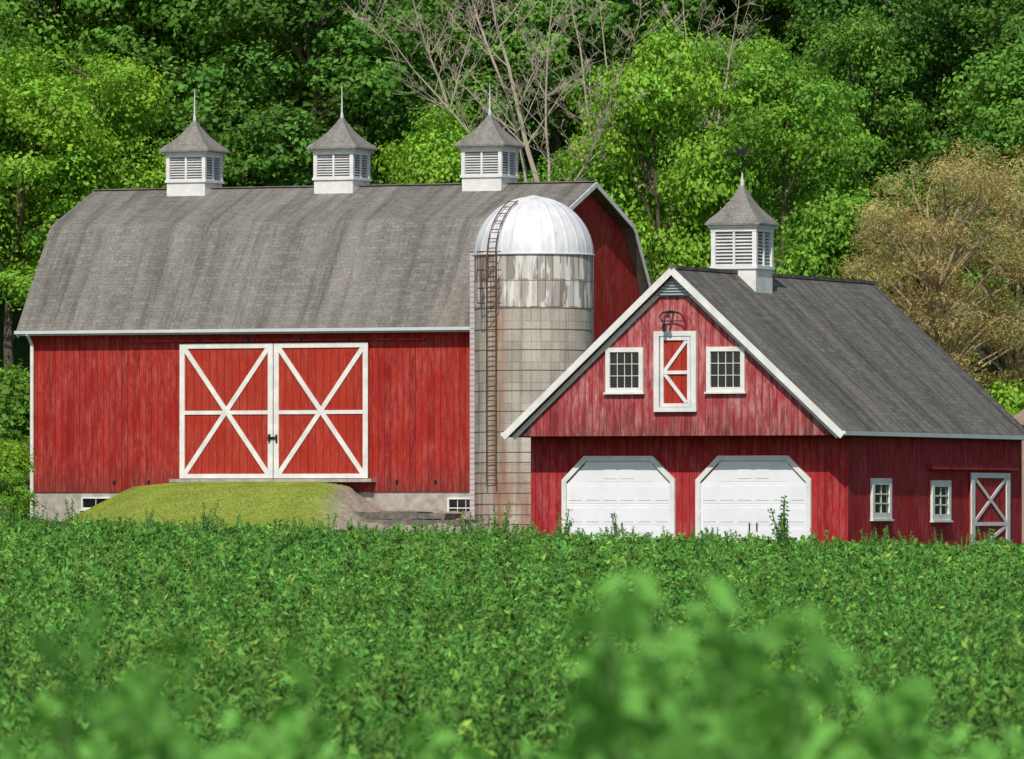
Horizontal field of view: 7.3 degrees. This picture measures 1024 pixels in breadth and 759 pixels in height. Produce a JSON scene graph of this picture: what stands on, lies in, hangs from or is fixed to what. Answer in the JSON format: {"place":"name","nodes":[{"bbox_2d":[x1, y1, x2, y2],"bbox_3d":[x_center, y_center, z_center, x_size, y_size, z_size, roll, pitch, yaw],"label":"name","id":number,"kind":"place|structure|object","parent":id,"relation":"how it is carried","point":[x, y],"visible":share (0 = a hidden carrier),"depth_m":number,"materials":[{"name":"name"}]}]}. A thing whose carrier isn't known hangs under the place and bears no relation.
{"place":"outdoors","nodes":[
{"label":"outdoors","id":0,"kind":"place"},
{"bbox_2d":[63,481,491,533],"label":"grass bank","id":1,"kind":"structure","parent":0,"point":[343,508],"depth_m":244.30,"materials":[{"name":"green plant"}]},
{"bbox_2d":[0,511,1023,758],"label":"alfalfa field","id":2,"kind":"structure","parent":0,"point":[918,599],"depth_m":63.43,"materials":[{"name":"green plant"}]},
{"bbox_2d":[0,0,1023,742],"bbox_3d":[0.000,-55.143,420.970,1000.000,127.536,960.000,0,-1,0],"label":"ground","id":3,"kind":"structure","parent":0,"point":[20,348],"depth_m":285.09,"materials":[{"name":"green plant"}]},
{"bbox_2d":[3,503,18,530],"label":"alfalfa plant","id":4,"kind":"object","parent":3,"relation":"on","point":[9,521],"visible":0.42,"depth_m":176.45,"materials":[{"name":"green plant"}]},
{"bbox_2d":[0,359,29,513],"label":"shrub","id":5,"kind":"object","parent":3,"relation":"on","point":[15,399],"visible":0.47,"depth_m":256.46,"materials":[{"name":"green plant"}]},
{"bbox_2d":[0,420,29,516],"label":"shrub","id":6,"kind":"object","parent":3,"relation":"on","point":[3,432],"visible":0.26,"depth_m":255.42,"materials":[{"name":"green plant"}]},
{"bbox_2d":[0,468,35,516],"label":"shrub","id":7,"kind":"object","parent":3,"relation":"on","point":[14,483],"visible":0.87,"depth_m":245.62,"materials":[{"name":"green plant"}]},
{"bbox_2d":[0,435,42,514],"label":"shrub","id":8,"kind":"object","parent":3,"relation":"on","point":[12,457],"visible":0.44,"depth_m":249.37,"materials":[{"name":"green plant"}]},
{"bbox_2d":[0,0,60,244],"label":"tree","id":9,"kind":"object","parent":3,"relation":"on","point":[15,20],"visible":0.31,"depth_m":279.92,"materials":[{"name":"green plant"}]},
{"bbox_2d":[30,503,45,523],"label":"alfalfa plant","id":10,"kind":"object","parent":3,"relation":"on","point":[34,518],"visible":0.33,"depth_m":186.84,"materials":[{"name":"green plant"}]},
{"bbox_2d":[19,0,97,44],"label":"tree","id":11,"kind":"object","parent":3,"relation":"on","point":[44,3],"visible":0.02,"depth_m":298.69,"materials":[{"name":"green plant"}]},
{"bbox_2d":[0,688,133,758],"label":"alfalfa plant","id":12,"kind":"object","parent":3,"relation":"on","point":[94,698],"visible":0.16,"depth_m":7.77,"materials":[{"name":"green plant"}]},
{"bbox_2d":[0,40,137,377],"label":"tree","id":13,"kind":"object","parent":3,"relation":"on","point":[31,117],"visible":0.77,"depth_m":275.36,"materials":[{"name":"green plant"}]},
{"bbox_2d":[17,670,148,758],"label":"alfalfa plant","id":14,"kind":"object","parent":3,"relation":"on","point":[30,732],"visible":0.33,"depth_m":7.38,"materials":[{"name":"green plant"}]},
{"bbox_2d":[0,0,175,252],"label":"tree","id":15,"kind":"object","parent":3,"relation":"on","point":[52,26],"visible":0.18,"depth_m":284.51,"materials":[{"name":"green plant"}]},
{"bbox_2d":[1,46,187,259],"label":"tree","id":16,"kind":"object","parent":3,"relation":"on","point":[115,93],"visible":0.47,"depth_m":278.53,"materials":[{"name":"green plant"}]},
{"bbox_2d":[102,660,120,710],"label":"alfalfa plant","id":17,"kind":"object","parent":3,"relation":"on","point":[108,680],"visible":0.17,"depth_m":36.54,"materials":[{"name":"green plant"}]},
{"bbox_2d":[23,599,223,758],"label":"alfalfa plant","id":18,"kind":"object","parent":3,"relation":"on","point":[68,733],"visible":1,"depth_m":6.39,"materials":[{"name":"green plant"}]},
{"bbox_2d":[17,0,262,183],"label":"tree","id":19,"kind":"object","parent":3,"relation":"on","point":[85,8],"visible":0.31,"depth_m":283.77,"materials":[{"name":"green plant"}]},
{"bbox_2d":[0,671,281,758],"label":"alfalfa plant","id":20,"kind":"object","parent":3,"relation":"on","point":[259,743],"visible":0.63,"depth_m":6.90,"materials":[{"name":"green plant"}]},
{"bbox_2d":[193,720,219,755],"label":"alfalfa plant","id":21,"kind":"object","parent":3,"relation":"on","point":[203,741],"visible":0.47,"depth_m":29.75,"materials":[{"name":"green plant"}]},
{"bbox_2d":[200,499,220,531],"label":"alfalfa plant","id":22,"kind":"object","parent":3,"relation":"on","point":[205,526],"visible":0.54,"depth_m":185.13,"materials":[{"name":"green plant"}]},
{"bbox_2d":[69,0,397,187],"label":"tree","id":23,"kind":"object","parent":3,"relation":"on","point":[165,9],"visible":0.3,"depth_m":281.78,"materials":[{"name":"green plant"}]},
{"bbox_2d":[129,705,355,758],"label":"alfalfa plant","id":24,"kind":"object","parent":3,"relation":"on","point":[293,730],"visible":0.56,"depth_m":7.44,"materials":[{"name":"green plant"}]},
{"bbox_2d":[143,632,354,758],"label":"alfalfa plant","id":25,"kind":"object","parent":3,"relation":"on","point":[305,691],"visible":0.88,"depth_m":6.67,"materials":[{"name":"green plant"}]},
{"bbox_2d":[234,664,265,758],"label":"alfalfa plant","id":26,"kind":"object","parent":3,"relation":"on","point":[250,720],"visible":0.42,"depth_m":30.94,"materials":[{"name":"green plant"}]},
{"bbox_2d":[243,2,370,106],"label":"tree","id":27,"kind":"object","parent":3,"relation":"on","point":[271,46],"visible":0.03,"depth_m":297.59,"materials":[{"name":"green plant"}]},
{"bbox_2d":[165,0,457,186],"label":"tree","id":28,"kind":"object","parent":3,"relation":"on","point":[344,75],"visible":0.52,"depth_m":278.58,"materials":[{"name":"green plant"}]},
{"bbox_2d":[311,517,324,539],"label":"alfalfa plant","id":29,"kind":"object","parent":3,"relation":"on","point":[318,524],"visible":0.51,"depth_m":171.87,"materials":[{"name":"green plant"}]},
{"bbox_2d":[14,83,650,521],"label":"barn","id":30,"kind":"structure","parent":3,"relation":"on","point":[194,321],"depth_m":251.44,"materials":[{"name":"red wood"}]},
{"bbox_2d":[79,497,110,510],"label":"window","id":31,"kind":"structure","parent":30,"relation":"in","point":[86,502],"depth_m":252.45,"materials":[{"name":"white paint"}]},
{"bbox_2d":[180,343,274,477],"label":"barn door","id":32,"kind":"structure","parent":30,"relation":"in","point":[227,390],"depth_m":250.55,"materials":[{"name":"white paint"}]},
{"bbox_2d":[274,342,368,477],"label":"barn door","id":33,"kind":"structure","parent":30,"relation":"in","point":[321,390],"depth_m":249.26,"materials":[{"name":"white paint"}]},
{"bbox_2d":[447,497,469,511],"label":"window","id":34,"kind":"structure","parent":30,"relation":"in","point":[453,503],"depth_m":247.63,"materials":[{"name":"white paint"}]},
{"bbox_2d":[349,708,380,758],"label":"alfalfa plant","id":35,"kind":"object","parent":3,"relation":"on","point":[369,733],"visible":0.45,"depth_m":30.71,"materials":[{"name":"green plant"}]},
{"bbox_2d":[366,701,406,758],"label":"alfalfa plant","id":36,"kind":"object","parent":3,"relation":"on","point":[397,716],"visible":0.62,"depth_m":27.59,"materials":[{"name":"green plant"}]},
{"bbox_2d":[379,630,401,683],"bbox_3d":[-0.713,1.752,46.921,0.145,0.633,0.146,0,-1,-3],"label":"alfalfa plant","id":37,"kind":"object","parent":3,"relation":"on","point":[397,650],"visible":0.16,"depth_m":46.90,"materials":[{"name":"green plant"}]},
{"bbox_2d":[273,0,524,182],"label":"tree","id":38,"kind":"object","parent":3,"relation":"on","point":[421,52],"visible":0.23,"depth_m":284.93,"materials":[{"name":"green plant"}]},
{"bbox_2d":[354,511,478,527],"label":"stone retaining wall","id":39,"kind":"structure","parent":3,"relation":"on","point":[396,517],"depth_m":242.86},
{"bbox_2d":[401,705,446,758],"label":"alfalfa plant","id":40,"kind":"object","parent":3,"relation":"on","point":[431,746],"visible":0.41,"depth_m":26.34,"materials":[{"name":"green plant"}]},
{"bbox_2d":[419,656,442,712],"bbox_3d":[-0.383,1.597,37.511,0.099,0.601,0.136,-1,-1,30],"label":"alfalfa plant","id":41,"kind":"object","parent":3,"relation":"on","point":[430,701],"visible":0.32,"depth_m":37.49,"materials":[{"name":"green plant"}]},
{"bbox_2d":[373,0,511,130],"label":"dead tree","id":42,"kind":"object","parent":3,"relation":"on","point":[427,49],"visible":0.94,"depth_m":275.29,"materials":[{"name":"grey wood"}]},
{"bbox_2d":[370,97,518,184],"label":"tree","id":43,"kind":"object","parent":3,"relation":"on","point":[438,162],"visible":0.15,"depth_m":271.87,"materials":[{"name":"green plant"}]},
{"bbox_2d":[340,0,578,181],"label":"dead tree","id":44,"kind":"object","parent":3,"relation":"on","point":[497,105],"visible":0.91,"depth_m":272.37,"materials":[{"name":"grey wood"}]},
{"bbox_2d":[449,661,473,730],"bbox_3d":[-0.236,1.588,36.651,0.134,0.594,0.098,-1,-1,35],"label":"alfalfa plant","id":45,"kind":"object","parent":3,"relation":"on","point":[467,693],"visible":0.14,"depth_m":36.66,"materials":[{"name":"green plant"}]},
{"bbox_2d":[459,509,472,534],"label":"alfalfa plant","id":46,"kind":"object","parent":3,"relation":"on","point":[464,525],"visible":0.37,"depth_m":179.53,"materials":[{"name":"green plant"}]},
{"bbox_2d":[454,741,487,758],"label":"alfalfa plant","id":47,"kind":"object","parent":3,"relation":"on","point":[466,751],"visible":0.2,"depth_m":8.63,"materials":[{"name":"green plant"}]},
{"bbox_2d":[462,667,488,735],"bbox_3d":[-0.164,1.587,36.132,0.133,0.581,0.134,0,-1,-11],"label":"alfalfa plant","id":48,"kind":"object","parent":3,"relation":"on","point":[468,690],"visible":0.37,"depth_m":36.15,"materials":[{"name":"green plant"}]},
{"bbox_2d":[398,708,556,758],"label":"alfalfa plant","id":49,"kind":"object","parent":3,"relation":"on","point":[441,737],"visible":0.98,"depth_m":8.05,"materials":[{"name":"green plant"}]},
{"bbox_2d":[395,0,595,181],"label":"tree","id":50,"kind":"object","parent":3,"relation":"on","point":[538,20],"visible":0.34,"depth_m":286.70,"materials":[{"name":"green plant"}]},
{"bbox_2d":[491,502,513,542],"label":"alfalfa plant","id":51,"kind":"object","parent":3,"relation":"on","point":[503,529],"visible":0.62,"depth_m":173.61,"materials":[{"name":"green plant"}]},
{"bbox_2d":[470,250,593,516],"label":"silo chute","id":52,"kind":"object","parent":3,"relation":"on","point":[472,410],"visible":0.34,"depth_m":245.85,"materials":[{"name":"white metal"}]},
{"bbox_2d":[472,195,594,533],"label":"silo","id":53,"kind":"object","parent":3,"relation":"on","point":[533,255],"visible":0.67,"depth_m":242.02,"materials":[{"name":"concrete"}]},
{"bbox_2d":[523,629,550,718],"bbox_3d":[0.135,1.661,42.748,0.155,0.672,0.154,0,-1,-2],"label":"alfalfa plant","id":54,"kind":"object","parent":3,"relation":"on","point":[541,646],"visible":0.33,"depth_m":42.78,"materials":[{"name":"green plant"}]},
{"bbox_2d":[523,653,552,719],"bbox_3d":[0.137,1.616,38.594,0.136,0.596,0.137,-1,-1,36],"label":"alfalfa plant","id":55,"kind":"object","parent":3,"relation":"on","point":[538,667],"visible":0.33,"depth_m":38.62,"materials":[{"name":"green plant"}]},
{"bbox_2d":[529,609,548,648],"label":"alfalfa plant","id":56,"kind":"object","parent":3,"relation":"on","point":[532,625],"visible":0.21,"depth_m":55.08,"materials":[{"name":"green plant"}]},
{"bbox_2d":[437,0,681,188],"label":"tree","id":57,"kind":"object","parent":3,"relation":"on","point":[609,28],"visible":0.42,"depth_m":288.84,"materials":[{"name":"green plant"}]},
{"bbox_2d":[449,0,671,181],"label":"dead tree","id":58,"kind":"object","parent":3,"relation":"on","point":[525,142],"visible":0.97,"depth_m":269.95,"materials":[{"name":"grey wood"}]},
{"bbox_2d":[556,509,573,543],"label":"alfalfa plant","id":59,"kind":"object","parent":3,"relation":"on","point":[559,528],"visible":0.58,"depth_m":166.90,"materials":[{"name":"green plant"}]},
{"bbox_2d":[514,0,637,138],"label":"dead tree","id":60,"kind":"object","parent":3,"relation":"on","point":[577,79],"visible":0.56,"depth_m":274.27,"materials":[{"name":"grey wood"}]},
{"bbox_2d":[433,0,742,126],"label":"tree","id":61,"kind":"object","parent":3,"relation":"on","point":[687,4],"visible":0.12,"depth_m":293.80,"materials":[{"name":"green plant"}]},
{"bbox_2d":[526,145,654,255],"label":"tree","id":62,"kind":"object","parent":3,"relation":"on","point":[555,170],"visible":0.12,"depth_m":271.59,"materials":[{"name":"green plant"}]},
{"bbox_2d":[533,63,684,281],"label":"tree","id":63,"kind":"object","parent":3,"relation":"on","point":[588,77],"visible":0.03,"depth_m":281.67,"materials":[{"name":"green plant"}]},
{"bbox_2d":[556,687,724,758],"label":"alfalfa plant","id":64,"kind":"object","parent":3,"relation":"on","point":[562,750],"visible":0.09,"depth_m":7.56,"materials":[{"name":"green plant"}]},
{"bbox_2d":[554,15,775,285],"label":"tree","id":65,"kind":"object","parent":3,"relation":"on","point":[649,122],"visible":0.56,"depth_m":270.29,"materials":[{"name":"green plant"}]},
{"bbox_2d":[561,641,805,758],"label":"alfalfa plant","id":66,"kind":"object","parent":3,"relation":"on","point":[580,741],"visible":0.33,"depth_m":6.89,"materials":[{"name":"green plant"}]},
{"bbox_2d":[595,0,782,39],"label":"tree","id":67,"kind":"object","parent":3,"relation":"on","point":[730,8],"visible":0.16,"depth_m":305.12,"materials":[{"name":"green plant"}]},
{"bbox_2d":[562,573,846,758],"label":"alfalfa plant","id":68,"kind":"object","parent":3,"relation":"on","point":[598,696],"visible":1,"depth_m":6.21,"materials":[{"name":"green plant"}]},
{"bbox_2d":[603,570,806,758],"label":"alfalfa plant","id":69,"kind":"object","parent":3,"relation":"on","point":[661,630],"visible":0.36,"depth_m":7.06,"materials":[{"name":"green plant"}]},
{"bbox_2d":[658,0,771,147],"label":"dead tree","id":70,"kind":"object","parent":3,"relation":"on","point":[735,44],"visible":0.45,"depth_m":274.58,"materials":[{"name":"grey wood"}]},
{"bbox_2d":[635,0,797,116],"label":"tree","id":71,"kind":"object","parent":3,"relation":"on","point":[736,34],"visible":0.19,"depth_m":299.03,"materials":[{"name":"green plant"}]},
{"bbox_2d":[632,32,812,272],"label":"tree","id":72,"kind":"object","parent":3,"relation":"on","point":[754,55],"visible":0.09,"depth_m":280.46,"materials":[{"name":"green plant"}]},
{"bbox_2d":[643,626,819,757],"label":"alfalfa plant","id":73,"kind":"object","parent":3,"relation":"on","point":[676,671],"visible":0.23,"depth_m":7.45,"materials":[{"name":"green plant"}]},
{"bbox_2d":[501,135,1023,546],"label":"carriage house","id":74,"kind":"structure","parent":3,"relation":"on","point":[739,387],"depth_m":211.46,"materials":[{"name":"red wood"}]},
{"bbox_2d":[562,456,675,539],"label":"garage door","id":75,"kind":"structure","parent":74,"relation":"in","point":[640,493],"depth_m":211.70,"materials":[{"name":"white paint"}]},
{"bbox_2d":[603,347,644,393],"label":"window","id":76,"kind":"structure","parent":74,"relation":"in","point":[624,367],"depth_m":210.77,"materials":[{"name":"white paint"}]},
{"bbox_2d":[654,331,696,411],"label":"loft door","id":77,"kind":"structure","parent":74,"relation":"in","point":[675,353],"depth_m":210.21,"materials":[{"name":"white paint"}]},
{"bbox_2d":[704,347,746,393],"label":"window","id":78,"kind":"structure","parent":74,"relation":"in","point":[725,366],"depth_m":209.70,"materials":[{"name":"white paint"}]},
{"bbox_2d":[695,455,811,542],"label":"garage door","id":79,"kind":"structure","parent":74,"relation":"in","point":[738,494],"depth_m":210.26,"materials":[{"name":"white paint"}]},
{"bbox_2d":[870,478,893,520],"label":"window","id":80,"kind":"structure","parent":74,"relation":"in","point":[880,488],"depth_m":211.60,"materials":[{"name":"white paint"}]},
{"bbox_2d":[930,480,952,521],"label":"window","id":81,"kind":"structure","parent":74,"relation":"in","point":[940,490],"depth_m":215.93,"materials":[{"name":"white paint"}]},
{"bbox_2d":[969,473,1009,545],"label":"side door","id":82,"kind":"structure","parent":74,"relation":"in","point":[989,493],"depth_m":219.55,"materials":[{"name":"red wood"}]},
{"bbox_2d":[767,496,791,547],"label":"alfalfa plant","id":83,"kind":"object","parent":3,"relation":"on","point":[782,534],"visible":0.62,"depth_m":183.12,"materials":[{"name":"green plant"}]},
{"bbox_2d":[679,577,881,758],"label":"alfalfa plant","id":84,"kind":"object","parent":3,"relation":"on","point":[721,593],"visible":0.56,"depth_m":6.51,"materials":[{"name":"green plant"}]},
{"bbox_2d":[758,0,811,69],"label":"tree","id":85,"kind":"object","parent":3,"relation":"on","point":[779,26],"visible":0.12,"depth_m":308.61,"materials":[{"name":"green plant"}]},
{"bbox_2d":[671,50,914,280],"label":"tree","id":86,"kind":"object","parent":3,"relation":"on","point":[822,228],"visible":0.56,"depth_m":270.06,"materials":[{"name":"green plant"}]},
{"bbox_2d":[691,662,938,758],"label":"alfalfa plant","id":87,"kind":"object","parent":3,"relation":"on","point":[902,700],"visible":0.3,"depth_m":7.17,"materials":[{"name":"green plant"}]},
{"bbox_2d":[762,0,916,173],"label":"tree","id":88,"kind":"object","parent":3,"relation":"on","point":[790,26],"visible":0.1,"depth_m":298.26,"materials":[{"name":"green plant"}]},
{"bbox_2d":[771,4,943,297],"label":"tree","id":89,"kind":"object","parent":3,"relation":"on","point":[863,49],"visible":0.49,"depth_m":280.19,"materials":[{"name":"green plant"}]},
{"bbox_2d":[770,686,1005,758],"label":"alfalfa plant","id":90,"kind":"object","parent":3,"relation":"on","point":[983,749],"visible":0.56,"depth_m":7.19,"materials":[{"name":"green plant"}]},
{"bbox_2d":[863,676,918,758],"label":"alfalfa plant","id":91,"kind":"object","parent":3,"relation":"on","point":[907,683],"visible":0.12,"depth_m":7.92,"materials":[{"name":"green plant"}]},
{"bbox_2d":[822,202,975,367],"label":"tree","id":92,"kind":"object","parent":3,"relation":"on","point":[883,242],"visible":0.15,"depth_m":267.43,"materials":[{"name":"green plant"}]},
{"bbox_2d":[789,0,1016,289],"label":"tree","id":93,"kind":"object","parent":3,"relation":"on","point":[842,5],"visible":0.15,"depth_m":287.24,"materials":[{"name":"green plant"}]},
{"bbox_2d":[826,147,1023,406],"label":"tree","id":94,"kind":"object","parent":3,"relation":"on","point":[935,328],"visible":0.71,"depth_m":257.52,"materials":[{"name":"beige plant"}]},
{"bbox_2d":[838,0,1023,354],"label":"tree","id":95,"kind":"object","parent":3,"relation":"on","point":[973,18],"visible":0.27,"depth_m":281.99,"materials":[{"name":"green plant"}]},
{"bbox_2d":[921,696,945,753],"bbox_3d":[1.639,1.515,31.179,0.131,0.574,0.132,1,-1,-44],"label":"alfalfa plant","id":96,"kind":"object","parent":3,"relation":"on","point":[937,730],"visible":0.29,"depth_m":31.20,"materials":[{"name":"green plant"}]},
{"bbox_2d":[930,659,955,715],"bbox_3d":[2.192,1.710,40.747,0.135,0.585,0.134,0,-1,8],"label":"alfalfa plant","id":97,"kind":"object","parent":3,"relation":"on","point":[949,668],"visible":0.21,"depth_m":40.77,"materials":[{"name":"green plant"}]},
{"bbox_2d":[877,676,1023,758],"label":"alfalfa plant","id":98,"kind":"object","parent":3,"relation":"on","point":[1013,738],"visible":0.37,"depth_m":7.62,"materials":[{"name":"green plant"}]},
{"bbox_2d":[894,1,1023,133],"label":"tree","id":99,"kind":"object","parent":3,"relation":"on","point":[1002,7],"visible":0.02,"depth_m":295.98,"materials":[{"name":"green plant"}]},
{"bbox_2d":[907,132,1023,399],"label":"tree","id":100,"kind":"object","parent":3,"relation":"on","point":[1015,371],"visible":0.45,"depth_m":263.19,"materials":[{"name":"plant"}]},
{"bbox_2d":[917,10,1023,303],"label":"tree","id":101,"kind":"object","parent":3,"relation":"on","point":[991,76],"visible":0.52,"depth_m":276.67,"materials":[{"name":"green plant"}]},
{"bbox_2d":[982,375,1023,414],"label":"shrub","id":102,"kind":"object","parent":3,"relation":"on","point":[1011,394],"visible":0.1,"depth_m":255.02,"materials":[{"name":"green plant"}]},
{"bbox_2d":[994,691,1023,758],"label":"alfalfa plant","id":103,"kind":"object","parent":3,"relation":"on","point":[1003,740],"visible":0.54,"depth_m":28.83,"materials":[{"name":"green plant"}]},
{"bbox_2d":[1013,409,1023,542],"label":"shed","id":104,"kind":"structure","parent":3,"relation":"on","point":[1019,417],"depth_m":245.96,"materials":[{"name":"red wood"}]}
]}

